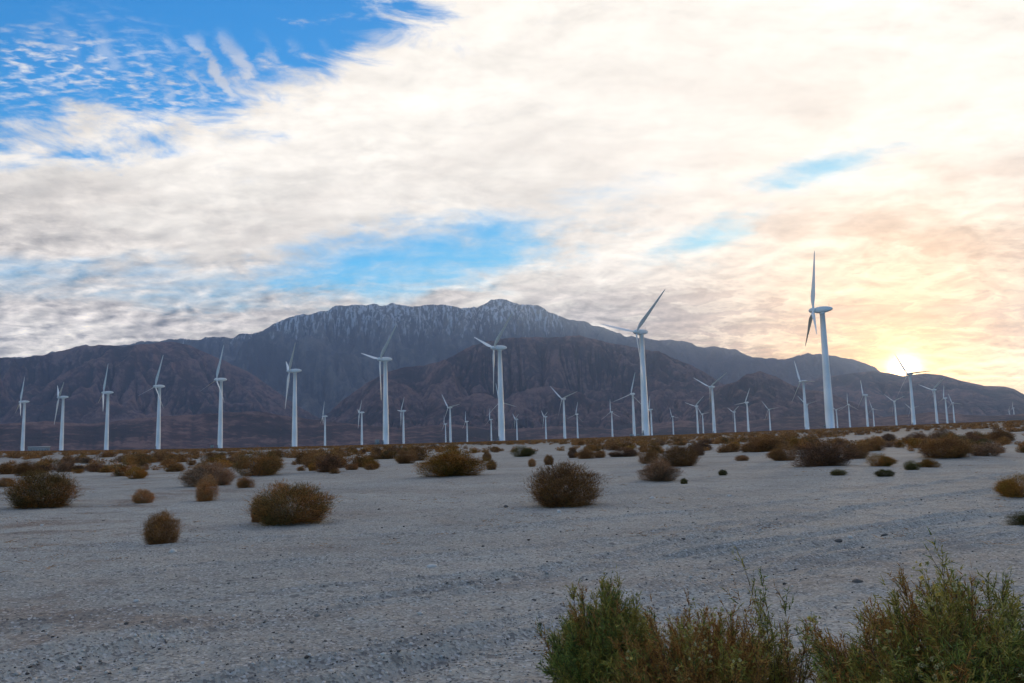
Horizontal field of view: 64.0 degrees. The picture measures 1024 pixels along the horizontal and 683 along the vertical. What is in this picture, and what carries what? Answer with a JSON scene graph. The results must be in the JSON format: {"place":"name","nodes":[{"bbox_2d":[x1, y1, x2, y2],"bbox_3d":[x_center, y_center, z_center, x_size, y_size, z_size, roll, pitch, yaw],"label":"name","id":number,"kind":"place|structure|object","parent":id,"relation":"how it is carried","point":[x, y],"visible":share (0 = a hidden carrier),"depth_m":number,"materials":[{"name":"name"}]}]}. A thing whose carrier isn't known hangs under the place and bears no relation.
{"place":"outdoors","nodes":[
{"label":"outdoors","id":0,"kind":"place"},
{"bbox_2d":[0,342,319,423],"bbox_3d":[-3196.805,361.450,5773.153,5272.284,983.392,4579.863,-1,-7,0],"label":"hills","id":1,"kind":"structure","parent":0,"point":[187,374],"depth_m":6151.07,"materials":[{"name":"stone"}]},
{"bbox_2d":[3,299,879,418],"bbox_3d":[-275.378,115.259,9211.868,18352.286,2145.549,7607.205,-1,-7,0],"label":"mountain","id":2,"kind":"structure","parent":0,"point":[332,362],"depth_m":11238.67,"materials":[{"name":"stone"}]},
{"bbox_2d":[0,452,1017,572],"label":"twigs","id":3,"kind":"object","parent":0,"point":[471,525],"visible":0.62,"depth_m":14.93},
{"bbox_2d":[0,421,1023,682],"bbox_3d":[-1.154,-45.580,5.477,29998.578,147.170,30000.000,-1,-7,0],"label":"ground","id":4,"kind":"structure","parent":0,"point":[392,485],"depth_m":11.17,"materials":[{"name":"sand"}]},
{"bbox_2d":[0,477,15,486],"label":"desert bush","id":5,"kind":"object","parent":4,"relation":"on","point":[4,484],"visible":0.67,"depth_m":36.66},
{"bbox_2d":[0,461,17,474],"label":"desert bush","id":6,"kind":"object","parent":4,"relation":"on","point":[4,468],"visible":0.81,"depth_m":61.47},
{"bbox_2d":[15,377,28,450],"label":"wind turbine","id":7,"kind":"object","parent":4,"relation":"on","point":[24,402],"visible":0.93,"depth_m":997.45,"materials":[{"name":"white paint"}]},
{"bbox_2d":[11,459,41,475],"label":"desert bush","id":8,"kind":"object","parent":4,"relation":"on","point":[24,467],"visible":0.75,"depth_m":50.13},
{"bbox_2d":[28,446,49,450],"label":"warehouse","id":9,"kind":"structure","parent":4,"relation":"on","point":[40,448],"depth_m":1285.54,"materials":[{"name":"concrete"}]},
{"bbox_2d":[0,467,84,508],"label":"desert bush","id":10,"kind":"object","parent":4,"relation":"on","point":[39,494],"visible":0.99,"depth_m":23.39,"materials":[{"name":"plant"}]},
{"bbox_2d":[32,455,64,468],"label":"desert bush","id":11,"kind":"object","parent":4,"relation":"on","point":[48,460],"visible":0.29,"depth_m":74.28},
{"bbox_2d":[54,383,67,450],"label":"wind turbine","id":12,"kind":"object","parent":4,"relation":"on","point":[61,444],"visible":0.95,"depth_m":917.88,"materials":[{"name":"white paint"}]},
{"bbox_2d":[52,459,75,471],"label":"desert bush","id":13,"kind":"object","parent":4,"relation":"on","point":[62,466],"visible":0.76,"depth_m":68.14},
{"bbox_2d":[63,464,84,471],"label":"desert bush","id":14,"kind":"object","parent":4,"relation":"on","point":[76,467],"visible":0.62,"depth_m":63.77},
{"bbox_2d":[76,456,98,463],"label":"desert bush","id":15,"kind":"object","parent":4,"relation":"on","point":[82,460],"visible":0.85,"depth_m":104.10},
{"bbox_2d":[80,460,105,471],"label":"desert bush","id":16,"kind":"object","parent":4,"relation":"on","point":[92,467],"visible":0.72,"depth_m":61.33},
{"bbox_2d":[98,366,113,449],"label":"wind turbine","id":17,"kind":"object","parent":4,"relation":"on","point":[106,438],"visible":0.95,"depth_m":853.43,"materials":[{"name":"white paint"}]},
{"bbox_2d":[107,457,140,475],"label":"desert bush","id":18,"kind":"object","parent":4,"relation":"on","point":[121,469],"visible":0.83,"depth_m":46.21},
{"bbox_2d":[125,466,148,478],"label":"desert bush","id":19,"kind":"object","parent":4,"relation":"on","point":[139,473],"visible":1,"depth_m":43.26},
{"bbox_2d":[127,453,147,463],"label":"desert bush","id":20,"kind":"object","parent":4,"relation":"on","point":[139,457],"visible":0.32,"depth_m":85.17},
{"bbox_2d":[129,456,150,467],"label":"desert bush","id":21,"kind":"object","parent":4,"relation":"on","point":[139,464],"visible":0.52,"depth_m":69.35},
{"bbox_2d":[130,488,156,503],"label":"desert bush","id":22,"kind":"object","parent":4,"relation":"on","point":[141,496],"visible":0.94,"depth_m":24.30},
{"bbox_2d":[142,357,164,448],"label":"wind turbine","id":23,"kind":"object","parent":4,"relation":"on","point":[158,434],"visible":0.92,"depth_m":779.38,"materials":[{"name":"white paint"}]},
{"bbox_2d":[146,451,164,461],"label":"desert bush","id":24,"kind":"object","parent":4,"relation":"on","point":[159,457],"visible":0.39,"depth_m":100.60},
{"bbox_2d":[137,507,184,544],"bbox_3d":[-6.073,3.203,14.194,0.796,0.686,0.740,4,-9,-39],"label":"desert bush","id":25,"kind":"object","parent":4,"relation":"on","point":[165,531],"visible":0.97,"depth_m":14.10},
{"bbox_2d":[159,458,181,467],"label":"desert bush","id":26,"kind":"object","parent":4,"relation":"on","point":[167,461],"visible":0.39,"depth_m":73.19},
{"bbox_2d":[168,462,184,471],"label":"desert bush","id":27,"kind":"object","parent":4,"relation":"on","point":[179,466],"visible":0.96,"depth_m":54.16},
{"bbox_2d":[174,461,236,486],"bbox_3d":[-12.444,5.401,33.564,2.742,1.159,2.569,-1,-7,0],"label":"desert bush","id":28,"kind":"object","parent":4,"relation":"on","point":[198,473],"visible":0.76,"depth_m":33.20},
{"bbox_2d":[193,471,219,501],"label":"desert bush","id":29,"kind":"object","parent":4,"relation":"on","point":[203,493],"visible":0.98,"depth_m":24.70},
{"bbox_2d":[205,345,226,447],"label":"wind turbine","id":30,"kind":"object","parent":4,"relation":"on","point":[220,424],"visible":0.95,"depth_m":714.34,"materials":[{"name":"white paint"}]},
{"bbox_2d":[234,475,254,487],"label":"desert bush","id":31,"kind":"object","parent":4,"relation":"on","point":[244,482],"visible":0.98,"depth_m":30.72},
{"bbox_2d":[229,446,287,475],"bbox_3d":[-13.502,6.336,43.729,3.299,1.697,3.822,-1,-7,0],"label":"desert bush","id":32,"kind":"object","parent":4,"relation":"on","point":[259,464],"visible":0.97,"depth_m":43.31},
{"bbox_2d":[249,491,271,521],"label":"desert bush","id":33,"kind":"object","parent":4,"relation":"on","point":[253,520],"visible":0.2,"depth_m":17.64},
{"bbox_2d":[241,478,342,526],"bbox_3d":[-4.613,3.332,17.163,2.222,1.017,2.064,-8,-9,42],"label":"desert bush","id":34,"kind":"object","parent":4,"relation":"on","point":[311,511],"visible":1,"depth_m":16.85,"materials":[{"name":"plant"}]},
{"bbox_2d":[285,345,301,446],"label":"wind turbine","id":35,"kind":"object","parent":4,"relation":"on","point":[294,414],"visible":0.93,"depth_m":645.26,"materials":[{"name":"white paint"}]},
{"bbox_2d":[291,450,312,464],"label":"desert bush","id":36,"kind":"object","parent":4,"relation":"on","point":[300,454],"visible":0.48,"depth_m":69.78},
{"bbox_2d":[299,450,326,464],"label":"desert bush","id":37,"kind":"object","parent":4,"relation":"on","point":[305,458],"visible":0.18,"depth_m":60.24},
{"bbox_2d":[320,407,326,445],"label":"wind turbine","id":38,"kind":"object","parent":4,"relation":"on","point":[325,416],"visible":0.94,"depth_m":1647.53,"materials":[{"name":"white paint"}]},
{"bbox_2d":[312,449,343,470],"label":"desert bush","id":39,"kind":"object","parent":4,"relation":"on","point":[328,453],"visible":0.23,"depth_m":46.72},
{"bbox_2d":[315,452,343,471],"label":"desert bush","id":40,"kind":"object","parent":4,"relation":"on","point":[328,462],"visible":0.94,"depth_m":45.20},
{"bbox_2d":[339,453,354,467],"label":"desert bush","id":41,"kind":"object","parent":4,"relation":"on","point":[344,461],"visible":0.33,"depth_m":54.88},
{"bbox_2d":[345,464,359,469],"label":"desert bush","id":42,"kind":"object","parent":4,"relation":"on","point":[352,467],"visible":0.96,"depth_m":48.75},
{"bbox_2d":[348,450,368,466],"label":"desert bush","id":43,"kind":"object","parent":4,"relation":"on","point":[357,457],"visible":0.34,"depth_m":57.72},
{"bbox_2d":[358,401,364,444],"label":"wind turbine","id":44,"kind":"object","parent":4,"relation":"on","point":[359,412],"visible":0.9,"depth_m":1502.59,"materials":[{"name":"white paint"}]},
{"bbox_2d":[361,456,380,468],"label":"desert bush","id":45,"kind":"object","parent":4,"relation":"on","point":[372,460],"visible":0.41,"depth_m":51.54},
{"bbox_2d":[361,324,396,443],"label":"wind turbine","id":46,"kind":"object","parent":4,"relation":"on","point":[384,360],"visible":0.94,"depth_m":574.86,"materials":[{"name":"white paint"}]},
{"bbox_2d":[378,448,397,458],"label":"desert bush","id":47,"kind":"object","parent":4,"relation":"on","point":[392,455],"visible":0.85,"depth_m":83.78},
{"bbox_2d":[398,399,405,443],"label":"wind turbine","id":48,"kind":"object","parent":4,"relation":"on","point":[403,437],"visible":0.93,"depth_m":1485.70,"materials":[{"name":"white paint"}]},
{"bbox_2d":[395,449,417,463],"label":"desert bush","id":49,"kind":"object","parent":4,"relation":"on","point":[402,458],"visible":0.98,"depth_m":61.82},
{"bbox_2d":[410,447,429,460],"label":"desert bush","id":50,"kind":"object","parent":4,"relation":"on","point":[420,455],"visible":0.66,"depth_m":72.14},
{"bbox_2d":[442,395,458,441],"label":"wind turbine","id":51,"kind":"object","parent":4,"relation":"on","point":[450,433],"visible":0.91,"depth_m":1397.17,"materials":[{"name":"white paint"}]},
{"bbox_2d":[413,442,492,476],"bbox_3d":[-2.989,5.113,35.958,3.706,1.690,4.155,4,-9,-38],"label":"desert bush","id":52,"kind":"object","parent":4,"relation":"on","point":[450,462],"visible":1,"depth_m":35.35,"materials":[{"name":"plant"}]},
{"bbox_2d":[486,458,496,469],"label":"desert bush","id":53,"kind":"object","parent":4,"relation":"on","point":[493,466],"visible":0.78,"depth_m":46.19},
{"bbox_2d":[474,312,512,440],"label":"wind turbine","id":54,"kind":"object","parent":4,"relation":"on","point":[501,422],"visible":0.98,"depth_m":524.72,"materials":[{"name":"white paint"}]},
{"bbox_2d":[0,420,1023,469],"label":"scrub","id":55,"kind":"object","parent":4,"relation":"on","point":[1008,425],"visible":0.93,"depth_m":210.68,"materials":[{"name":"plant"}]},
{"bbox_2d":[509,445,536,456],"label":"desert bush","id":56,"kind":"object","parent":4,"relation":"on","point":[523,452],"visible":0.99,"depth_m":74.80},
{"bbox_2d":[543,454,554,464],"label":"desert bush","id":57,"kind":"object","parent":4,"relation":"on","point":[548,459],"visible":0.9,"depth_m":51.43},
{"bbox_2d":[550,386,575,438],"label":"wind turbine","id":58,"kind":"object","parent":4,"relation":"on","point":[564,424],"visible":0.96,"depth_m":1224.17,"materials":[{"name":"white paint"}]},
{"bbox_2d":[523,459,610,508],"bbox_3d":[1.256,3.432,20.009,2.334,1.248,2.169,2,-8,-27],"label":"desert bush","id":59,"kind":"object","parent":4,"relation":"on","point":[553,486],"visible":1,"depth_m":19.68,"materials":[{"name":"plant"}]},
{"bbox_2d":[574,445,596,458],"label":"desert bush","id":60,"kind":"object","parent":4,"relation":"on","point":[585,453],"visible":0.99,"depth_m":64.75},
{"bbox_2d":[586,442,601,451],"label":"desert bush","id":61,"kind":"object","parent":4,"relation":"on","point":[590,446],"visible":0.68,"depth_m":95.73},
{"bbox_2d":[533,565,665,682],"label":"green shrub","id":62,"kind":"object","parent":4,"relation":"on","point":[586,646],"visible":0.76,"depth_m":4.58,"materials":[{"name":"plant"}]},
{"bbox_2d":[595,450,607,457],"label":"desert bush","id":63,"kind":"object","parent":4,"relation":"on","point":[599,454],"visible":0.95,"depth_m":65.84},
{"bbox_2d":[605,443,621,449],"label":"desert bush","id":64,"kind":"object","parent":4,"relation":"on","point":[613,447],"visible":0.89,"depth_m":99.11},
{"bbox_2d":[607,445,637,456],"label":"desert bush","id":65,"kind":"object","parent":4,"relation":"on","point":[627,452],"visible":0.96,"depth_m":66.74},
{"bbox_2d":[616,374,640,435],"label":"wind turbine","id":66,"kind":"object","parent":4,"relation":"on","point":[633,417],"visible":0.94,"depth_m":1158.96,"materials":[{"name":"white paint"}]},
{"bbox_2d":[602,290,664,435],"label":"wind turbine","id":67,"kind":"object","parent":4,"relation":"on","point":[644,404],"visible":0.91,"depth_m":469.95,"materials":[{"name":"white paint"}]},
{"bbox_2d":[635,447,659,463],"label":"desert bush","id":68,"kind":"object","parent":4,"relation":"on","point":[649,453],"visible":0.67,"depth_m":49.11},
{"bbox_2d":[648,442,663,452],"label":"desert bush","id":69,"kind":"object","parent":4,"relation":"on","point":[654,446],"visible":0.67,"depth_m":83.33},
{"bbox_2d":[635,455,686,481],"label":"desert bush","id":70,"kind":"object","parent":4,"relation":"on","point":[660,470],"visible":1,"depth_m":28.67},
{"bbox_2d":[656,444,704,466],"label":"desert bush","id":71,"kind":"object","parent":4,"relation":"on","point":[688,456],"visible":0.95,"depth_m":42.41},
{"bbox_2d":[690,444,705,455],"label":"desert bush","id":72,"kind":"object","parent":4,"relation":"on","point":[699,448],"visible":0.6,"depth_m":61.72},
{"bbox_2d":[684,438,714,449],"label":"desert bush","id":73,"kind":"object","parent":4,"relation":"on","point":[702,443],"visible":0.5,"depth_m":90.14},
{"bbox_2d":[595,588,817,682],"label":"dry shrub","id":74,"kind":"object","parent":4,"relation":"on","point":[685,661],"visible":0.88,"depth_m":4.07,"materials":[{"name":"plant"}]},
{"bbox_2d":[694,373,725,432],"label":"wind turbine","id":75,"kind":"object","parent":4,"relation":"on","point":[713,415],"visible":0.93,"depth_m":1059.66,"materials":[{"name":"white paint"}]},
{"bbox_2d":[714,444,734,452],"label":"desert bush","id":76,"kind":"object","parent":4,"relation":"on","point":[723,449],"visible":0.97,"depth_m":78.38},
{"bbox_2d":[717,442,741,451],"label":"desert bush","id":77,"kind":"object","parent":4,"relation":"on","point":[735,447],"visible":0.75,"depth_m":79.06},
{"bbox_2d":[734,455,749,460],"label":"desert bush","id":78,"kind":"object","parent":4,"relation":"on","point":[741,458],"visible":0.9,"depth_m":47.39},
{"bbox_2d":[736,391,749,431],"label":"wind turbine","id":79,"kind":"object","parent":4,"relation":"on","point":[746,403],"visible":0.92,"depth_m":1660.71,"materials":[{"name":"white paint"}]},
{"bbox_2d":[737,431,786,451],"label":"desert bush","id":80,"kind":"object","parent":4,"relation":"on","point":[762,445],"visible":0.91,"depth_m":70.39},
{"bbox_2d":[721,547,841,682],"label":"sparse shrub","id":81,"kind":"object","parent":4,"relation":"on","point":[787,650],"visible":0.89,"depth_m":3.83,"materials":[{"name":"plant"}]},
{"bbox_2d":[765,442,799,460],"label":"desert bush","id":82,"kind":"object","parent":4,"relation":"on","point":[774,453],"visible":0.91,"depth_m":45.35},
{"bbox_2d":[783,437,803,448],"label":"desert bush","id":83,"kind":"object","parent":4,"relation":"on","point":[794,441],"visible":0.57,"depth_m":80.02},
{"bbox_2d":[792,361,814,428],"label":"wind turbine","id":84,"kind":"object","parent":4,"relation":"on","point":[803,382],"visible":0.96,"depth_m":1023.24,"materials":[{"name":"white paint"}]},
{"bbox_2d":[805,250,834,427],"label":"wind turbine","id":85,"kind":"object","parent":4,"relation":"on","point":[828,398],"visible":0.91,"depth_m":410.99,"materials":[{"name":"white paint"}]},
{"bbox_2d":[782,435,865,466],"bbox_3d":[13.943,4.870,36.997,3.690,1.621,3.290,1,-7,-16],"label":"desert bush","id":86,"kind":"object","parent":4,"relation":"on","point":[830,455],"visible":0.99,"depth_m":36.83,"materials":[{"name":"plant"}]},
{"bbox_2d":[829,468,846,475],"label":"desert bush","id":87,"kind":"object","parent":4,"relation":"on","point":[838,472],"visible":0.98,"depth_m":29.45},
{"bbox_2d":[844,442,869,458],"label":"desert bush","id":88,"kind":"object","parent":4,"relation":"on","point":[865,451],"visible":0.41,"depth_m":45.47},
{"bbox_2d":[859,380,868,426],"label":"wind turbine","id":89,"kind":"object","parent":4,"relation":"on","point":[867,420],"visible":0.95,"depth_m":1537.84,"materials":[{"name":"white paint"}]},
{"bbox_2d":[864,436,886,450],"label":"desert bush","id":90,"kind":"object","parent":4,"relation":"on","point":[878,447],"visible":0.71,"depth_m":61.62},
{"bbox_2d":[861,452,898,465],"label":"desert bush","id":91,"kind":"object","parent":4,"relation":"on","point":[883,460],"visible":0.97,"depth_m":35.09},
{"bbox_2d":[873,469,897,476],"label":"desert bush","id":92,"kind":"object","parent":4,"relation":"on","point":[887,473],"visible":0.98,"depth_m":27.79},
{"bbox_2d":[880,433,895,441],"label":"desert bush","id":93,"kind":"object","parent":4,"relation":"on","point":[885,437],"visible":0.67,"depth_m":115.07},
{"bbox_2d":[797,525,1023,682],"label":"flowering shrub","id":94,"kind":"object","parent":4,"relation":"on","point":[955,645],"visible":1,"depth_m":3.33,"materials":[{"name":"plant"}]},
{"bbox_2d":[894,353,927,424],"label":"wind turbine","id":95,"kind":"object","parent":4,"relation":"on","point":[912,403],"visible":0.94,"depth_m":958.81,"materials":[{"name":"white paint"}]},
{"bbox_2d":[900,436,923,447],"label":"desert bush","id":96,"kind":"object","parent":4,"relation":"on","point":[912,442],"visible":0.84,"depth_m":69.62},
{"bbox_2d":[902,460,921,469],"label":"desert bush","id":97,"kind":"object","parent":4,"relation":"on","point":[911,465],"visible":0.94,"depth_m":31.27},
{"bbox_2d":[905,431,925,438],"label":"desert bush","id":98,"kind":"object","parent":4,"relation":"on","point":[917,435],"visible":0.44,"depth_m":115.46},
{"bbox_2d":[917,457,941,467],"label":"desert bush","id":99,"kind":"object","parent":4,"relation":"on","point":[925,462],"visible":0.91,"depth_m":32.63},
{"bbox_2d":[918,378,943,423],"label":"wind turbine","id":100,"kind":"object","parent":4,"relation":"on","point":[935,403],"visible":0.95,"depth_m":1432.16,"materials":[{"name":"white paint"}]},
{"bbox_2d":[925,428,955,437],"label":"desert bush","id":101,"kind":"object","parent":4,"relation":"on","point":[938,433],"visible":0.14,"depth_m":101.51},
{"bbox_2d":[912,434,977,457],"bbox_3d":[22.618,5.466,42.886,3.267,1.288,3.515,-4,-7,23],"label":"desert bush","id":102,"kind":"object","parent":4,"relation":"on","point":[950,450],"visible":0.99,"depth_m":42.39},
{"bbox_2d":[937,432,969,440],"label":"desert bush","id":103,"kind":"object","parent":4,"relation":"on","point":[952,435],"visible":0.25,"depth_m":70.55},
{"bbox_2d":[957,433,984,443],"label":"desert bush","id":104,"kind":"object","parent":4,"relation":"on","point":[974,437],"visible":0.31,"depth_m":89.48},
{"bbox_2d":[966,437,1006,455],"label":"desert bush","id":105,"kind":"object","parent":4,"relation":"on","point":[988,448],"visible":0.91,"depth_m":43.43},
{"bbox_2d":[987,428,1015,440],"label":"desert bush","id":106,"kind":"object","parent":4,"relation":"on","point":[1007,434],"visible":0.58,"depth_m":96.13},
{"bbox_2d":[997,436,1013,444],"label":"desert bush","id":107,"kind":"object","parent":4,"relation":"on","point":[1005,440],"visible":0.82,"depth_m":83.09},
{"bbox_2d":[991,471,1023,497],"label":"desert bush","id":108,"kind":"object","parent":4,"relation":"on","point":[1010,487],"visible":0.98,"depth_m":18.61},
{"bbox_2d":[1001,509,1023,525],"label":"desert bush","id":109,"kind":"object","parent":4,"relation":"on","point":[1020,520],"visible":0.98,"depth_m":13.50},
{"bbox_2d":[1015,441,1023,452],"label":"desert bush","id":110,"kind":"object","parent":4,"relation":"on","point":[1020,448],"visible":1,"depth_m":47.69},
{"bbox_2d":[0,411,1023,450],"bbox_3d":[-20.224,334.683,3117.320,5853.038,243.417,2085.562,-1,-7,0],"label":"hills","id":111,"kind":"structure","parent":0,"point":[247,429],"depth_m":3409.36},
{"bbox_2d":[0,0,1023,393],"label":"sky","id":112,"kind":"structure","parent":0,"point":[170,169],"materials":[{"name":"white"}]},
{"bbox_2d":[319,335,724,429],"bbox_3d":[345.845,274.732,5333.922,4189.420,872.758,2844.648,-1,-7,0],"label":"hills","id":113,"kind":"structure","parent":0,"point":[596,376],"depth_m":5700.90,"materials":[{"name":"stone"}]},
{"bbox_2d":[682,371,882,423],"bbox_3d":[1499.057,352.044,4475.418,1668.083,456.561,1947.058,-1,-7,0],"label":"hills","id":114,"kind":"structure","parent":0,"point":[770,391],"depth_m":4601.69,"materials":[{"name":"stone"}]},
{"bbox_2d":[794,371,1023,416],"bbox_3d":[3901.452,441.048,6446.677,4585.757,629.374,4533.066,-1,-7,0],"label":"hills","id":115,"kind":"structure","parent":0,"point":[969,398],"depth_m":6689.33,"materials":[{"name":"stone"}]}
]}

